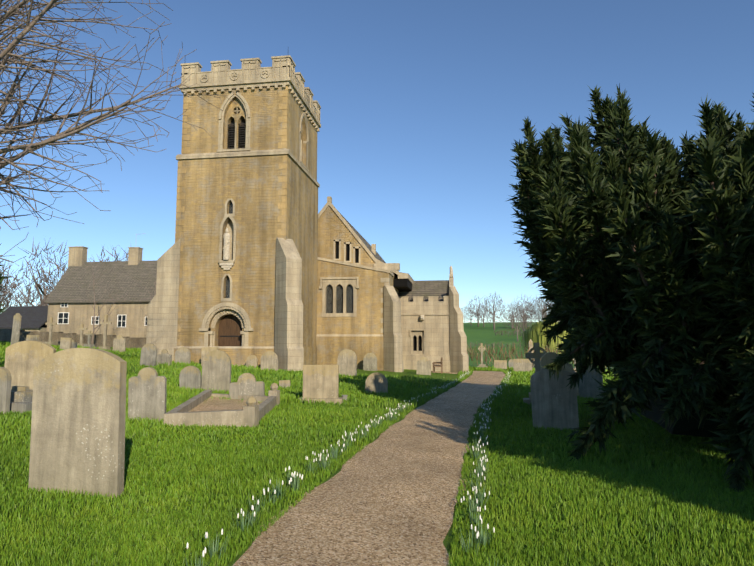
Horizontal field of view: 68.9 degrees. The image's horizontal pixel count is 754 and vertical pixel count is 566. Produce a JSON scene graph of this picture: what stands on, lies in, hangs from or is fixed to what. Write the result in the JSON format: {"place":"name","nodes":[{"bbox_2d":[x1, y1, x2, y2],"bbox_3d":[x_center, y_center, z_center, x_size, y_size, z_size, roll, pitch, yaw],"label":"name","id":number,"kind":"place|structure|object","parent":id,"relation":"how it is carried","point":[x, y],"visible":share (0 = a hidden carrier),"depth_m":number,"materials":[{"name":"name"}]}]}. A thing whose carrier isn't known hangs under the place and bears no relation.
{"place":"outdoors","nodes":[
{"label":"outdoors","id":0,"kind":"place"},
{"bbox_2d":[47,302,149,337],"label":"cottage walls","id":1,"kind":"structure","parent":0,"point":[83,313],"depth_m":48.92,"materials":[{"name":"beige stone"}]},
{"bbox_2d":[44,233,156,326],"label":"cottage roof","id":2,"kind":"structure","parent":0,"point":[74,283],"depth_m":50.53,"materials":[{"name":"grey stone"}]},
{"bbox_2d":[175,154,317,346],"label":"church tower wall","id":3,"kind":"structure","parent":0,"point":[250,186],"depth_m":27.84,"materials":[{"name":"beige stone"}]},
{"bbox_2d":[182,86,316,180],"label":"belfry wall","id":4,"kind":"structure","parent":3,"relation":"on","point":[265,113],"depth_m":28.63,"materials":[{"name":"beige stone"}]},
{"bbox_2d":[317,260,392,333],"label":"church wall","id":5,"kind":"structure","parent":0,"point":[370,305],"depth_m":32.81,"materials":[{"name":"beige stone"}]},
{"bbox_2d":[322,279,356,316],"bbox_3d":[-2.235,0.912,33.126,2.096,2.256,0.320,-1,-6,8],"label":"window surround","id":6,"kind":"object","parent":5,"relation":"in","point":[335,283],"visible":0.81,"depth_m":32.98,"materials":[{"name":"beige stone"}]},
{"bbox_2d":[233,371,505,565],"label":"gravel path","id":7,"kind":"structure","parent":0,"point":[388,497],"depth_m":5.15,"materials":[{"name":"beige gravel"}]},
{"bbox_2d":[0,322,753,565],"bbox_3d":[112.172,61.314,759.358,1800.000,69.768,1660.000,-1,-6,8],"label":"terrain","id":8,"kind":"structure","parent":0,"point":[474,333],"depth_m":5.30,"materials":[{"name":"green plant"}]},
{"bbox_2d":[0,243,10,314],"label":"bare tree","id":9,"kind":"object","parent":8,"relation":"on","point":[1,287],"visible":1,"depth_m":35.41,"materials":[{"name":"brown plant"}]},
{"bbox_2d":[0,367,11,413],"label":"headstone","id":10,"kind":"object","parent":8,"relation":"on","point":[5,383],"visible":0.91,"depth_m":9.09,"materials":[{"name":"stone"}]},
{"bbox_2d":[0,271,15,310],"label":"tree","id":11,"kind":"object","parent":8,"relation":"on","point":[4,292],"depth_m":77.75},
{"bbox_2d":[0,257,25,307],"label":"tree","id":12,"kind":"object","parent":8,"relation":"on","point":[13,285],"depth_m":75.77,"materials":[{"name":"brown plant"}]},
{"bbox_2d":[0,260,25,308],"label":"tree","id":13,"kind":"object","parent":8,"relation":"on","point":[10,292],"depth_m":86.85,"materials":[{"name":"brown plant"}]},
{"bbox_2d":[0,282,25,313],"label":"tree","id":14,"kind":"object","parent":8,"relation":"on","point":[10,300],"depth_m":88.68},
{"bbox_2d":[11,313,21,344],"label":"headstone","id":15,"kind":"object","parent":8,"relation":"on","point":[16,327],"visible":0.9,"depth_m":33.88,"materials":[{"name":"stone"}]},
{"bbox_2d":[10,386,32,412],"bbox_3d":[-6.261,2.164,9.613,0.900,0.714,0.715,-1,-6,8],"label":"grave cross","id":16,"kind":"object","parent":8,"relation":"on","point":[21,398],"visible":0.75,"depth_m":9.38,"materials":[{"name":"stone"}]},
{"bbox_2d":[0,306,47,331],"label":"outbuilding","id":17,"kind":"structure","parent":8,"relation":"on","point":[33,318],"depth_m":59.19,"materials":[{"name":"stone"}]},
{"bbox_2d":[4,340,55,389],"bbox_3d":[-6.794,1.846,10.737,0.960,1.444,0.174,0,-6,-2],"label":"headstone","id":18,"kind":"object","parent":8,"relation":"on","point":[22,358],"visible":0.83,"depth_m":10.70,"materials":[{"name":"stone"}]},
{"bbox_2d":[26,335,38,340],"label":"headstone","id":19,"kind":"object","parent":8,"relation":"on","point":[33,337],"visible":0.36,"depth_m":33.99,"materials":[{"name":"stone"}]},
{"bbox_2d":[10,236,68,305],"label":"tree","id":20,"kind":"object","parent":8,"relation":"on","point":[29,292],"depth_m":73.12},
{"bbox_2d":[24,269,60,305],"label":"tree","id":21,"kind":"object","parent":8,"relation":"on","point":[41,286],"visible":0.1,"depth_m":78.59,"materials":[{"name":"brown plant"}]},
{"bbox_2d":[45,317,58,345],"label":"grave cross","id":22,"kind":"object","parent":8,"relation":"on","point":[50,324],"visible":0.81,"depth_m":41.38,"materials":[{"name":"stone"}]},
{"bbox_2d":[39,255,91,305],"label":"tree","id":23,"kind":"object","parent":8,"relation":"on","point":[58,268],"depth_m":71.65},
{"bbox_2d":[60,337,71,348],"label":"headstone","id":24,"kind":"object","parent":8,"relation":"on","point":[65,343],"visible":0.64,"depth_m":33.88,"materials":[{"name":"stone"}]},
{"bbox_2d":[0,329,145,348],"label":"boundary wall","id":25,"kind":"structure","parent":8,"relation":"on","point":[6,335],"depth_m":45.05,"materials":[{"name":"stone"}]},
{"bbox_2d":[71,340,76,347],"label":"headstone","id":26,"kind":"object","parent":8,"relation":"on","point":[73,344],"visible":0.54,"depth_m":34.03,"materials":[{"name":"stone"}]},
{"bbox_2d":[28,348,126,497],"bbox_3d":[-2.725,1.379,5.018,0.897,1.566,0.164,-1,-6,5],"label":"headstone","id":27,"kind":"object","parent":8,"relation":"on","point":[77,442],"visible":0.88,"depth_m":4.98,"materials":[{"name":"stone"}]},
{"bbox_2d":[77,324,87,345],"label":"grave cross","id":28,"kind":"object","parent":8,"relation":"on","point":[81,329],"visible":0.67,"depth_m":41.28,"materials":[{"name":"stone"}]},
{"bbox_2d":[80,331,97,347],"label":"grave cross","id":29,"kind":"object","parent":8,"relation":"on","point":[89,344],"visible":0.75,"depth_m":40.25,"materials":[{"name":"stone"}]},
{"bbox_2d":[83,258,126,343],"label":"bare tree","id":30,"kind":"object","parent":8,"relation":"on","point":[96,302],"visible":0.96,"depth_m":43.59,"materials":[{"name":"brown plant"}]},
{"bbox_2d":[99,315,112,350],"bbox_3d":[-18.346,3.529,37.108,0.905,2.743,0.735,-1,-6,8],"label":"grave cross","id":31,"kind":"object","parent":8,"relation":"on","point":[105,323],"visible":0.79,"depth_m":37.09,"materials":[{"name":"stone"}]},
{"bbox_2d":[93,245,128,261],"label":"tree","id":32,"kind":"object","parent":8,"relation":"on","point":[116,259],"visible":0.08,"depth_m":73.93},
{"bbox_2d":[0,0,234,285],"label":"bare tree","id":33,"kind":"object","parent":8,"relation":"on","point":[5,55],"visible":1,"depth_m":9.39,"materials":[{"name":"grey plant"}]},
{"bbox_2d":[113,335,125,351],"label":"headstone","id":34,"kind":"object","parent":8,"relation":"on","point":[119,342],"visible":0.9,"depth_m":37.22,"materials":[{"name":"stone"}]},
{"bbox_2d":[125,263,155,315],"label":"bare tree","id":35,"kind":"object","parent":8,"relation":"on","point":[145,287],"visible":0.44,"depth_m":40.29,"materials":[{"name":"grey plant"}]},
{"bbox_2d":[128,367,166,421],"bbox_3d":[-3.835,1.983,9.192,0.607,1.144,0.130,0,-6,-4],"label":"headstone","id":36,"kind":"object","parent":8,"relation":"on","point":[147,389],"visible":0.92,"depth_m":9.15,"materials":[{"name":"stone"}]},
{"bbox_2d":[140,343,156,366],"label":"headstone","id":37,"kind":"object","parent":8,"relation":"on","point":[148,357],"visible":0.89,"depth_m":23.16,"materials":[{"name":"stone"}]},
{"bbox_2d":[157,349,171,365],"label":"headstone","id":38,"kind":"object","parent":8,"relation":"on","point":[164,356],"visible":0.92,"depth_m":24.36,"materials":[{"name":"stone"}]},
{"bbox_2d":[174,347,190,363],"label":"headstone","id":39,"kind":"object","parent":8,"relation":"on","point":[183,354],"visible":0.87,"depth_m":26.24,"materials":[{"name":"stone"}]},
{"bbox_2d":[179,366,201,389],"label":"headstone","id":40,"kind":"object","parent":8,"relation":"on","point":[190,377],"visible":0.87,"depth_m":14.71,"materials":[{"name":"stone"}]},
{"bbox_2d":[201,347,217,365],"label":"headstone","id":41,"kind":"object","parent":8,"relation":"on","point":[205,351],"visible":0.43,"depth_m":25.94,"materials":[{"name":"stone"}]},
{"bbox_2d":[201,350,231,391],"bbox_3d":[-4.278,2.465,14.650,0.763,1.349,0.155,0,-6,4],"label":"headstone","id":42,"kind":"object","parent":8,"relation":"on","point":[216,369],"visible":0.89,"depth_m":14.62,"materials":[{"name":"stone"}]},
{"bbox_2d":[163,383,279,426],"bbox_3d":[-2.862,2.394,11.004,1.748,0.629,4.358,1,-6,-8],"label":"kerbed grave","id":43,"kind":"object","parent":8,"relation":"on","point":[209,412],"visible":0.92,"depth_m":9.24,"materials":[{"name":"stone"}]},
{"bbox_2d":[146,55,320,370],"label":"tower stone trim","id":44,"kind":"structure","parent":8,"relation":"on","point":[287,348],"depth_m":27.92,"materials":[{"name":"beige stone"}]},
{"bbox_2d":[229,373,264,398],"bbox_3d":[-2.977,2.534,12.611,0.821,0.935,0.120,0,-6,2],"label":"headstone","id":45,"kind":"object","parent":8,"relation":"on","point":[246,384],"visible":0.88,"depth_m":12.58,"materials":[{"name":"stone"}]},
{"bbox_2d":[246,355,257,367],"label":"headstone","id":46,"kind":"object","parent":8,"relation":"on","point":[251,360],"visible":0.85,"depth_m":26.24,"materials":[{"name":"stone"}]},
{"bbox_2d":[261,351,277,370],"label":"headstone","id":47,"kind":"object","parent":8,"relation":"on","point":[269,359],"visible":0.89,"depth_m":25.46,"materials":[{"name":"stone"}]},
{"bbox_2d":[279,380,290,386],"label":"headstone","id":48,"kind":"object","parent":8,"relation":"on","point":[283,383],"visible":0.36,"depth_m":16.79,"materials":[{"name":"stone"}]},
{"bbox_2d":[299,365,342,404],"bbox_3d":[-1.365,2.575,13.340,1.059,1.166,0.320,0,-6,0],"label":"headstone","id":49,"kind":"object","parent":8,"relation":"on","point":[321,383],"visible":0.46,"depth_m":13.29,"materials":[{"name":"stone"}]},
{"bbox_2d":[337,349,356,376],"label":"headstone","id":50,"kind":"object","parent":8,"relation":"on","point":[347,361],"visible":0.87,"depth_m":24.30,"materials":[{"name":"stone"}]},
{"bbox_2d":[318,206,398,294],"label":"gable wall","id":51,"kind":"structure","parent":8,"relation":"on","point":[331,225],"depth_m":35.67,"materials":[{"name":"beige stone"}]},
{"bbox_2d":[318,196,413,290],"bbox_3d":[-1.701,-0.837,46.413,10.650,7.480,22.100,-1,-6,8],"label":"gable coping","id":52,"kind":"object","parent":51,"relation":"attached to","point":[403,282],"depth_m":35.50,"materials":[{"name":"beige stone"}]},
{"bbox_2d":[316,257,401,371],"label":"aisle trim","id":53,"kind":"structure","parent":8,"relation":"on","point":[385,348],"depth_m":32.46,"materials":[{"name":"beige stone"}]},
{"bbox_2d":[363,353,376,370],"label":"headstone","id":54,"kind":"object","parent":8,"relation":"on","point":[369,361],"visible":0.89,"depth_m":31.30,"materials":[{"name":"stone"}]},
{"bbox_2d":[365,372,387,393],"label":"headstone","id":55,"kind":"object","parent":8,"relation":"on","point":[376,382],"visible":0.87,"depth_m":16.65,"materials":[{"name":"stone"}]},
{"bbox_2d":[416,357,430,374],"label":"headstone","id":56,"kind":"object","parent":8,"relation":"on","point":[423,365],"visible":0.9,"depth_m":30.23,"materials":[{"name":"stone"}]},
{"bbox_2d":[398,266,468,372],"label":"porch trim","id":57,"kind":"structure","parent":8,"relation":"on","point":[435,294],"depth_m":36.09,"materials":[{"name":"beige stone"}]},
{"bbox_2d":[432,357,442,373],"bbox_3d":[3.712,5.036,33.698,0.580,0.920,1.500,-1,-6,8],"label":"wooden bench","id":58,"kind":"object","parent":8,"relation":"on","point":[434,365],"visible":0.98,"depth_m":33.00,"materials":[{"name":"brown wood"}]},
{"bbox_2d":[462,304,480,325],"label":"tree","id":59,"kind":"object","parent":8,"relation":"on","point":[468,314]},
{"bbox_2d":[466,295,488,326],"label":"tree","id":60,"kind":"object","parent":8,"relation":"on","point":[476,307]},
{"bbox_2d":[472,305,491,326],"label":"tree","id":61,"kind":"object","parent":8,"relation":"on","point":[481,315],"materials":[{"name":"plant"}]},
{"bbox_2d":[477,343,487,367],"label":"grave cross","id":62,"kind":"object","parent":8,"relation":"on","point":[482,365],"visible":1,"depth_m":45.69,"materials":[{"name":"stone"}]},
{"bbox_2d":[482,293,506,329],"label":"tree","id":63,"kind":"object","parent":8,"relation":"on","point":[489,299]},
{"bbox_2d":[494,360,506,368],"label":"headstone","id":64,"kind":"object","parent":8,"relation":"on","point":[502,364],"visible":0.64,"depth_m":42.50,"materials":[{"name":"stone"}]},
{"bbox_2d":[508,359,513,367],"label":"headstone","id":65,"kind":"object","parent":8,"relation":"on","point":[510,362],"visible":0.66,"depth_m":44.33,"materials":[{"name":"stone"}]},
{"bbox_2d":[497,305,527,328],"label":"tree","id":66,"kind":"object","parent":8,"relation":"on","point":[511,315],"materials":[{"name":"plant"}]},
{"bbox_2d":[499,302,525,326],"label":"tree","id":67,"kind":"object","parent":8,"relation":"on","point":[512,310],"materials":[{"name":"plant"}]},
{"bbox_2d":[470,328,561,347],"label":"hedgerows","id":68,"kind":"object","parent":8,"relation":"on","point":[501,342],"visible":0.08,"depth_m":202.35,"materials":[{"name":"green plant"}]},
{"bbox_2d":[503,311,529,341],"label":"tree","id":69,"kind":"object","parent":8,"relation":"on","point":[516,323],"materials":[{"name":"plant"}]},
{"bbox_2d":[510,294,533,323],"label":"tree","id":70,"kind":"object","parent":8,"relation":"on","point":[522,304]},
{"bbox_2d":[513,359,531,371],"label":"headstone","id":71,"kind":"object","parent":8,"relation":"on","point":[523,365],"visible":0.64,"depth_m":38.41,"materials":[{"name":"stone"}]},
{"bbox_2d":[508,304,536,324],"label":"tree","id":72,"kind":"object","parent":8,"relation":"on","point":[521,313],"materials":[{"name":"plant"}]},
{"bbox_2d":[515,312,532,337],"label":"tree","id":73,"kind":"object","parent":8,"relation":"on","point":[525,322],"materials":[{"name":"plant"}]},
{"bbox_2d":[515,301,537,328],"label":"tree","id":74,"kind":"object","parent":8,"relation":"on","point":[527,311],"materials":[{"name":"plant"}]},
{"bbox_2d":[528,339,534,367],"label":"grave obelisk","id":75,"kind":"object","parent":8,"relation":"on","point":[530,342],"visible":0.31,"depth_m":49.91,"materials":[{"name":"stone"}]},
{"bbox_2d":[523,342,545,403],"bbox_3d":[4.551,2.697,15.417,0.892,2.049,0.718,-1,-6,13],"label":"grave cross","id":76,"kind":"object","parent":8,"relation":"on","point":[536,355],"visible":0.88,"depth_m":15.48,"materials":[{"name":"stone"}]},
{"bbox_2d":[528,306,546,321],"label":"tree","id":77,"kind":"object","parent":8,"relation":"on","point":[536,314],"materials":[{"name":"plant"}]},
{"bbox_2d":[527,296,551,320],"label":"oak tree","id":78,"kind":"object","parent":8,"relation":"on","point":[537,306],"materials":[{"name":"brown plant"}]},
{"bbox_2d":[467,342,612,367],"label":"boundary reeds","id":79,"kind":"object","parent":8,"relation":"on","point":[509,353],"visible":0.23,"depth_m":47.58,"materials":[{"name":"green plant"}]},
{"bbox_2d":[533,299,552,319],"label":"tree","id":80,"kind":"object","parent":8,"relation":"on","point":[542,308],"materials":[{"name":"brown plant"}]},
{"bbox_2d":[521,320,569,353],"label":"willow tree","id":81,"kind":"object","parent":8,"relation":"on","point":[533,332],"depth_m":86.22,"materials":[{"name":"green plant"}]},
{"bbox_2d":[530,352,578,430],"bbox_3d":[3.389,2.192,10.503,0.872,1.737,0.160,-1,-6,14],"label":"headstone","id":82,"kind":"object","parent":8,"relation":"on","point":[554,403],"visible":0.71,"depth_m":10.46,"materials":[{"name":"stone"}]},
{"bbox_2d":[563,363,578,395],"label":"headstone","id":83,"kind":"object","parent":8,"relation":"on","point":[568,367],"visible":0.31,"depth_m":18.01,"materials":[{"name":"stone"}]},
{"bbox_2d":[579,365,603,397],"bbox_3d":[6.770,3.270,17.382,0.776,1.374,0.217,-1,-6,14],"label":"headstone","id":84,"kind":"object","parent":8,"relation":"on","point":[588,386],"visible":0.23,"depth_m":17.34,"materials":[{"name":"stone"}]},
{"bbox_2d":[507,83,753,492],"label":"yew tree","id":85,"kind":"object","parent":8,"relation":"on","point":[724,162],"depth_m":7.83,"materials":[{"name":"green plant"}]},
{"bbox_2d":[0,0,753,322],"label":"sky","id":86,"kind":"structure","parent":0,"point":[424,104],"materials":[{"name":"blue"}]},
{"bbox_2d":[401,308,449,354],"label":"porch walls","id":87,"kind":"structure","parent":0,"point":[436,339],"depth_m":36.20,"materials":[{"name":"beige stone"}]}
]}

